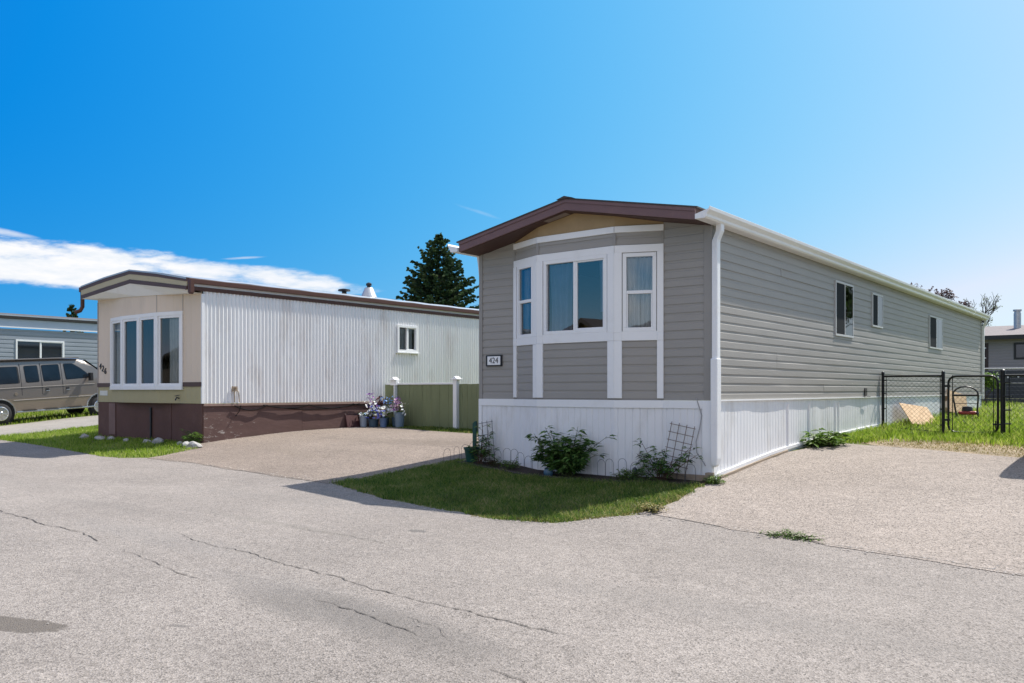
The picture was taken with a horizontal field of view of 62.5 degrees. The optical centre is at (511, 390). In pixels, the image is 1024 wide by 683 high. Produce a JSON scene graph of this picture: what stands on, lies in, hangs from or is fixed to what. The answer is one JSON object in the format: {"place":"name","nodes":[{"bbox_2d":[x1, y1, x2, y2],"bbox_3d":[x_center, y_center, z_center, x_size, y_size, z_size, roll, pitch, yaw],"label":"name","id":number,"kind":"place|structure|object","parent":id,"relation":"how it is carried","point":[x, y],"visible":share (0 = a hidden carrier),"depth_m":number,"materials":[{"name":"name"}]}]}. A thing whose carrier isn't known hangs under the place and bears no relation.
{"place":"outdoors","nodes":[
{"label":"outdoors","id":0,"kind":"place"},
{"bbox_2d":[0,424,200,457],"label":"lawn grass","id":1,"kind":"structure","parent":0,"point":[87,445],"depth_m":17.61,"materials":[{"name":"green plant"}]},
{"bbox_2d":[0,401,366,425],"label":"lawn grass","id":2,"kind":"structure","parent":0,"point":[52,414],"depth_m":26.83,"materials":[{"name":"green plant"}]},
{"bbox_2d":[0,401,369,435],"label":"concrete path","id":3,"kind":"structure","parent":0,"point":[60,424],"depth_m":23.54,"materials":[{"name":"grey concrete"}]},
{"bbox_2d":[0,357,97,424],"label":"parked van","id":4,"kind":"object","parent":3,"relation":"on","point":[69,384],"visible":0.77,"depth_m":25.59,"materials":[{"name":"beige metal"}]},
{"bbox_2d":[144,426,478,483],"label":"driveway","id":5,"kind":"structure","parent":0,"point":[329,455],"depth_m":14.92,"materials":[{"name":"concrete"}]},
{"bbox_2d":[345,414,359,427],"bbox_3d":[-3.775,0.722,20.052,0.130,0.325,0.440,0,0,38],"label":"leaning tray","id":6,"kind":"object","parent":5,"relation":"on","point":[352,420],"visible":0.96,"depth_m":20.04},
{"bbox_2d":[358,412,367,426],"bbox_3d":[-3.528,0.691,20.123,0.308,0.360,0.266,0,0,-22],"label":"flower bucket","id":7,"kind":"object","parent":5,"relation":"on","point":[363,420],"visible":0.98,"depth_m":20.07,"materials":[{"name":"grey metal"}]},
{"bbox_2d":[364,393,379,426],"bbox_3d":[-3.318,0.460,20.086,0.369,0.819,0.405,0,0,-18],"label":"flower bucket","id":8,"kind":"object","parent":5,"relation":"on","point":[373,422],"visible":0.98,"depth_m":20.04,"materials":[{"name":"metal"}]},
{"bbox_2d":[375,406,387,426],"bbox_3d":[-3.059,0.617,19.973,0.332,0.507,0.337,0,0,38],"label":"flower bucket","id":9,"kind":"object","parent":5,"relation":"on","point":[381,414],"visible":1,"depth_m":19.93,"materials":[{"name":"metal"}]},
{"bbox_2d":[0,440,1023,682],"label":"road","id":10,"kind":"structure","parent":0,"point":[299,567],"depth_m":5.63,"materials":[{"name":"grey asphalt"}]},
{"bbox_2d":[760,527,824,541],"bbox_3d":[2.554,1.320,7.652,0.592,0.124,0.290,0,0,38],"label":"crack weed","id":11,"kind":"object","parent":10,"relation":"on","point":[797,537],"visible":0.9,"depth_m":7.65,"materials":[{"name":"green plant"}]},
{"bbox_2d":[0,0,1023,332],"label":"sky","id":12,"kind":"structure","parent":0,"point":[301,144],"materials":[{"name":"blue"}]},
{"bbox_2d":[1,398,1023,522],"bbox_3d":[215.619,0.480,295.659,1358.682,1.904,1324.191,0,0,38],"label":"ground","id":13,"kind":"structure","parent":0,"point":[47,419],"depth_m":13.54,"materials":[{"name":"green plant"}]},
{"bbox_2d":[0,313,96,367],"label":"mobile home","id":14,"kind":"object","parent":13,"relation":"on","point":[20,344],"visible":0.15,"depth_m":32.48,"materials":[{"name":"blue plastic"}]},
{"bbox_2d":[16,339,63,358],"bbox_3d":[-18.032,-1.445,32.277,0.080,0.910,1.750,0,0,38],"label":"window","id":15,"kind":"structure","parent":14,"relation":"in","point":[25,349],"depth_m":32.24,"materials":[{"name":"white glass"}]},
{"bbox_2d":[63,304,83,332],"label":"spruce tree","id":16,"kind":"object","parent":13,"relation":"on","point":[71,309],"visible":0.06,"depth_m":61.24,"materials":[{"name":"green plant"}]},
{"bbox_2d":[152,437,163,443],"bbox_3d":[-7.287,1.067,17.396,0.317,0.188,0.207,0,0,34],"label":"rubble stone","id":17,"kind":"object","parent":13,"relation":"on","point":[157,440],"visible":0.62,"depth_m":17.32,"materials":[{"name":"grey stone"}]},
{"bbox_2d":[179,430,202,441],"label":"corner weed","id":18,"kind":"object","parent":13,"relation":"on","point":[188,436],"visible":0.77,"depth_m":16.88,"materials":[{"name":"green plant"}]},
{"bbox_2d":[186,441,202,448],"bbox_3d":[-6.137,1.086,16.283,0.377,0.209,0.228,0,0,25],"label":"rubble stone","id":19,"kind":"object","parent":13,"relation":"on","point":[192,444],"visible":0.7,"depth_m":16.20,"materials":[{"name":"white stone"}]},
{"bbox_2d":[74,269,478,442],"bbox_3d":[-2.660,-0.704,25.123,4.839,4.229,18.067,0,0,38],"label":"mobile home","id":20,"kind":"object","parent":13,"relation":"on","point":[172,348],"visible":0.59,"depth_m":18.73,"materials":[{"name":"white metal"}]},
{"bbox_2d":[112,320,119,385],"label":"window","id":21,"kind":"structure","parent":20,"relation":"in","point":[114,323],"depth_m":19.25,"materials":[{"name":"white glass"}]},
{"bbox_2d":[123,318,136,385],"bbox_3d":[-8.328,-0.827,18.499,0.635,1.465,0.070,0,0,38],"label":"window","id":22,"kind":"structure","parent":20,"relation":"in","point":[125,321],"depth_m":18.66,"materials":[{"name":"white plastic"}]},
{"bbox_2d":[140,317,153,385],"bbox_3d":[-7.768,-0.827,18.055,0.635,1.465,0.070,0,0,38],"label":"window","id":23,"kind":"structure","parent":20,"relation":"in","point":[142,383],"depth_m":18.21,"materials":[{"name":"white plastic"}]},
{"bbox_2d":[158,315,179,385],"bbox_3d":[-7.112,-0.828,17.667,0.675,1.465,0.137,0,0,28],"label":"window","id":24,"kind":"structure","parent":20,"relation":"in","point":[174,321],"depth_m":17.70,"materials":[{"name":"white glass"}]},
{"bbox_2d":[396,325,418,353],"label":"window","id":25,"kind":"structure","parent":20,"relation":"in","point":[403,332],"depth_m":21.52,"materials":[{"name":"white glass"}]},
{"bbox_2d":[373,396,395,424],"bbox_3d":[-3.063,0.492,20.353,0.678,0.727,0.395,0,0,38],"label":"flower bucket","id":26,"kind":"object","parent":13,"relation":"on","point":[383,401],"visible":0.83,"depth_m":20.37,"materials":[{"name":"plant"}]},
{"bbox_2d":[390,405,398,426],"bbox_3d":[-2.777,0.597,20.134,0.348,0.532,0.298,0,0,38],"label":"flower bucket","id":27,"kind":"object","parent":13,"relation":"on","point":[393,421],"visible":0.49,"depth_m":20.03,"materials":[{"name":"grey metal"}]},
{"bbox_2d":[390,397,408,426],"bbox_3d":[-2.609,0.503,19.853,0.482,0.733,0.332,0,0,38],"label":"flower bucket","id":28,"kind":"object","parent":13,"relation":"on","point":[399,418],"visible":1,"depth_m":19.82,"materials":[{"name":"grey metal"}]},
{"bbox_2d":[378,424,478,433],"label":"lawn grass","id":29,"kind":"structure","parent":13,"relation":"on","point":[446,429],"depth_m":19.05,"materials":[{"name":"green plant"}]},
{"bbox_2d":[396,232,478,308],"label":"spruce tree","id":30,"kind":"object","parent":13,"relation":"on","point":[443,290],"visible":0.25,"depth_m":49.38,"materials":[{"name":"green plant"}]},
{"bbox_2d":[385,376,514,429],"bbox_3d":[-0.502,0.371,18.677,6.750,1.379,0.210,0,0,38],"label":"board fence","id":31,"kind":"object","parent":13,"relation":"on","point":[455,403],"visible":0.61,"depth_m":19.71,"materials":[{"name":"green paint"}]},
{"bbox_2d":[329,458,705,522],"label":"lawn grass","id":32,"kind":"structure","parent":13,"relation":"on","point":[386,482],"depth_m":10.33,"materials":[{"name":"green plant"}]},
{"bbox_2d":[434,491,635,514],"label":"dry grass","id":33,"kind":"structure","parent":13,"relation":"on","point":[529,500],"depth_m":9.72,"materials":[{"name":"plant"}]},
{"bbox_2d":[456,462,643,482],"bbox_3d":[0.309,1.176,11.811,3.428,0.148,0.385,0,0,42],"label":"bed edging","id":34,"kind":"object","parent":13,"relation":"on","point":[540,475],"visible":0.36,"depth_m":11.65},
{"bbox_2d":[472,492,688,521],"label":"dry grass","id":35,"kind":"structure","parent":13,"relation":"on","point":[633,512],"depth_m":8.91,"materials":[{"name":"green plant"}]},
{"bbox_2d":[461,460,707,484],"bbox_3d":[0.730,1.140,11.741,4.221,0.093,0.748,0,0,38],"label":"flower bed","id":36,"kind":"object","parent":13,"relation":"on","point":[519,469],"visible":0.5,"depth_m":11.48,"materials":[{"name":"brown soil"}]},
{"bbox_2d":[464,421,478,461],"bbox_3d":[-0.623,0.797,13.139,0.260,0.640,0.260,0,0,38],"label":"garden pot","id":37,"kind":"object","parent":36,"relation":"on","point":[468,456],"visible":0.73,"depth_m":13.09,"materials":[{"name":"teal plastic"}]},
{"bbox_2d":[468,425,498,463],"bbox_3d":[-0.454,0.834,12.840,0.645,0.659,0.411,0,0,38],"label":"climbing plant","id":38,"kind":"object","parent":36,"relation":"on","point":[482,454],"visible":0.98,"depth_m":12.83,"materials":[{"name":"green plant"}]},
{"bbox_2d":[477,421,493,462],"bbox_3d":[-0.402,0.847,12.931,0.420,0.795,0.049,0,0,38],"label":"trellis","id":39,"kind":"object","parent":36,"relation":"on","point":[486,434],"visible":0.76,"depth_m":12.92,"materials":[{"name":"metal"}]},
{"bbox_2d":[484,456,508,465],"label":"bedding plant","id":40,"kind":"object","parent":36,"relation":"on","point":[491,462],"visible":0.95,"depth_m":12.58,"materials":[{"name":"green plant"}]},
{"bbox_2d":[496,458,521,468],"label":"bedding plant","id":41,"kind":"object","parent":36,"relation":"on","point":[505,464],"visible":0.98,"depth_m":12.24,"materials":[{"name":"green plant"}]},
{"bbox_2d":[543,468,553,475],"bbox_3d":[0.499,1.125,11.561,0.140,0.115,0.138,0,0,38],"label":"glazed pot","id":42,"kind":"object","parent":36,"relation":"on","point":[546,472],"visible":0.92,"depth_m":11.51,"materials":[{"name":"blue ceramic"}]},
{"bbox_2d":[526,425,616,475],"bbox_3d":[0.821,0.852,11.455,1.429,0.716,0.623,0,0,38],"label":"peony bush","id":43,"kind":"object","parent":36,"relation":"on","point":[569,460],"visible":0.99,"depth_m":11.46,"materials":[{"name":"green plant"}]},
{"bbox_2d":[610,469,637,480],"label":"bedding plant","id":44,"kind":"object","parent":36,"relation":"on","point":[622,476],"visible":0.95,"depth_m":10.95,"materials":[{"name":"green plant"}]},
{"bbox_2d":[623,469,658,480],"bbox_3d":[1.634,1.103,10.921,0.518,0.206,0.289,0,0,38],"label":"bedding plant","id":45,"kind":"object","parent":36,"relation":"on","point":[638,474],"visible":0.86,"depth_m":10.92,"materials":[{"name":"green plant"}]},
{"bbox_2d":[632,438,703,479],"bbox_3d":[1.989,0.916,10.837,0.978,0.577,0.420,0,0,38],"label":"peony bush","id":46,"kind":"object","parent":36,"relation":"on","point":[660,466],"visible":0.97,"depth_m":10.89,"materials":[{"name":"green plant"}]},
{"bbox_2d":[494,448,695,481],"bbox_3d":[0.959,1.039,11.630,3.320,0.352,0.272,0,0,38],"label":"wire edging","id":47,"kind":"object","parent":13,"relation":"on","point":[600,459],"visible":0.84,"depth_m":11.25,"materials":[{"name":"black metal"}]},
{"bbox_2d":[633,502,668,513],"bbox_3d":[1.480,1.267,9.055,0.361,0.152,0.370,0,0,-16],"label":"crack weed","id":48,"kind":"object","parent":13,"relation":"on","point":[652,508],"visible":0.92,"depth_m":9.01,"materials":[{"name":"green plant"}]},
{"bbox_2d":[662,422,694,479],"bbox_3d":[2.141,0.848,10.926,0.491,0.884,0.071,0,0,38],"label":"trellis","id":49,"kind":"object","parent":13,"relation":"on","point":[682,446],"visible":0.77,"depth_m":10.91,"materials":[{"name":"brown metal"}]},
{"bbox_2d":[448,196,989,481],"bbox_3d":[6.648,-0.649,19.029,4.303,4.007,19.155,0,0,38],"label":"mobile home","id":50,"kind":"object","parent":13,"relation":"on","point":[628,324],"visible":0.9,"depth_m":11.96,"materials":[{"name":"grey plastic"}]},
{"bbox_2d":[517,263,532,338],"bbox_3d":[0.245,-1.305,12.426,0.139,1.070,0.460,0,0,-30],"label":"window","id":51,"kind":"structure","parent":50,"relation":"in","point":[524,278],"depth_m":12.55,"materials":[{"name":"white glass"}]},
{"bbox_2d":[543,254,606,334],"bbox_3d":[0.903,-1.310,11.748,1.060,1.050,0.139,0,0,38],"label":"window","id":52,"kind":"structure","parent":50,"relation":"in","point":[563,277],"depth_m":11.89,"materials":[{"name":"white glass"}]},
{"bbox_2d":[623,252,655,330],"bbox_3d":[1.708,-1.305,11.269,0.445,1.040,0.139,0,0,16],"label":"window","id":53,"kind":"structure","parent":50,"relation":"in","point":[641,271],"depth_m":11.29,"materials":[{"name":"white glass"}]},
{"bbox_2d":[834,280,853,337],"bbox_3d":[5.836,-1.415,14.897,0.081,0.950,1.000,0,0,38],"label":"window","id":54,"kind":"structure","parent":50,"relation":"in","point":[839,312],"depth_m":14.77,"materials":[{"name":"metal"}]},
{"bbox_2d":[871,292,882,328],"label":"window","id":55,"kind":"structure","parent":50,"relation":"in","point":[877,300],"depth_m":16.47,"materials":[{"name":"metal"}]},
{"bbox_2d":[929,315,942,349],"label":"window","id":56,"kind":"structure","parent":50,"relation":"in","point":[932,319],"depth_m":20.34,"materials":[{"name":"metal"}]},
{"bbox_2d":[800,428,853,447],"bbox_3d":[4.932,0.762,13.331,0.831,0.333,1.054,0,0,38],"label":"dock weed","id":57,"kind":"object","parent":13,"relation":"on","point":[820,439],"visible":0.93,"depth_m":13.21,"materials":[{"name":"green plant"}]},
{"bbox_2d":[881,371,944,433],"bbox_3d":[7.753,0.287,16.351,1.152,1.314,0.070,0,0,38],"label":"chain link fence","id":58,"kind":"object","parent":13,"relation":"on","point":[941,399],"visible":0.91,"depth_m":16.31,"materials":[{"name":"black metal"}]},
{"bbox_2d":[943,375,1000,433],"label":"chain link gate","id":59,"kind":"structure","parent":58,"relation":"attached to","point":[948,386],"depth_m":15.73,"materials":[{"name":"black metal"}]},
{"bbox_2d":[899,403,932,424],"bbox_3d":[8.728,0.532,18.076,0.274,0.552,2.121,0,0,41],"label":"chipboard sheet","id":60,"kind":"object","parent":13,"relation":"on","point":[914,415],"visible":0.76,"depth_m":17.89,"materials":[{"name":"beige wood"}]},
{"bbox_2d":[911,282,972,306],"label":"crabapple tree","id":61,"kind":"object","parent":13,"relation":"on","point":[946,292],"visible":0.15,"depth_m":59.42,"materials":[{"name":"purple plant"}]},
{"bbox_2d":[946,389,966,412],"bbox_3d":[11.556,0.331,21.898,0.070,0.716,2.333,0,0,39],"label":"chipboard sheet","id":62,"kind":"object","parent":13,"relation":"on","point":[960,401],"visible":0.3,"depth_m":21.89,"materials":[{"name":"beige wood"}]},
{"bbox_2d":[953,386,978,417],"bbox_3d":[11.101,0.285,20.675,0.590,0.788,0.500,0,0,28],"label":"lawn mower","id":63,"kind":"object","parent":13,"relation":"on","point":[967,409],"visible":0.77,"depth_m":20.52,"materials":[{"name":"red plastic"}]},
{"bbox_2d":[970,293,1002,325],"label":"sparse tree","id":64,"kind":"object","parent":13,"relation":"on","point":[989,309],"visible":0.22,"depth_m":58.20,"materials":[{"name":"grey plant"}]},
{"bbox_2d":[984,371,999,403],"bbox_3d":[15.655,-0.027,27.957,1.070,1.231,1.215,0,0,23],"label":"shrub","id":65,"kind":"object","parent":13,"relation":"on","point":[987,380],"visible":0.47,"depth_m":27.67,"materials":[{"name":"green plant"}]},
{"bbox_2d":[981,370,1023,402],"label":"slat fence","id":66,"kind":"object","parent":13,"relation":"on","point":[1016,391],"visible":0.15,"depth_m":30.37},
{"bbox_2d":[984,309,1023,386],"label":"bungalow","id":67,"kind":"object","parent":13,"relation":"on","point":[1004,346],"visible":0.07,"depth_m":41.94,"materials":[{"name":"grey plastic"}]},
{"bbox_2d":[984,343,987,370],"bbox_3d":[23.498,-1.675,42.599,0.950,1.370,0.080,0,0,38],"label":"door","id":68,"kind":"structure","parent":67,"relation":"in","point":[986,344],"depth_m":42.33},
{"bbox_2d":[1014,342,1023,358],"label":"window","id":69,"kind":"structure","parent":67,"relation":"in","point":[1018,347],"depth_m":41.48,"materials":[{"name":"grey glass"}]},
{"bbox_2d":[984,368,1023,403],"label":"chain link fence","id":70,"kind":"object","parent":13,"relation":"on","point":[1010,381],"visible":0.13,"depth_m":28.33,"materials":[{"name":"black metal"}]},
{"bbox_2d":[1000,369,1023,433],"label":"chain link fence","id":71,"kind":"object","parent":13,"relation":"on","point":[1003,396],"visible":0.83,"depth_m":15.36,"materials":[{"name":"black metal"}]},
{"bbox_2d":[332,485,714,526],"bbox_3d":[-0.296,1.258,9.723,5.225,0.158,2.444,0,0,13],"label":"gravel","id":72,"kind":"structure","parent":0,"point":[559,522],"depth_m":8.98,"materials":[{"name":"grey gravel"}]},
{"bbox_2d":[637,443,1023,578],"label":"driveway","id":73,"kind":"structure","parent":0,"point":[956,507],"depth_m":9.13,"materials":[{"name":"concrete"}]},
{"bbox_2d":[702,474,727,483],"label":"crack weed","id":74,"kind":"object","parent":73,"relation":"on","point":[714,480],"visible":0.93,"depth_m":10.50,"materials":[{"name":"green plant"}]},
{"bbox_2d":[841,400,1023,448],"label":"yard grass","id":75,"kind":"structure","parent":0,"point":[875,433],"depth_m":15.68,"materials":[{"name":"green plant"}]},
{"bbox_2d":[861,439,1023,456],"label":"dry grass","id":76,"kind":"structure","parent":0,"point":[971,445],"depth_m":13.11,"materials":[{"name":"beige plant"}]}
]}

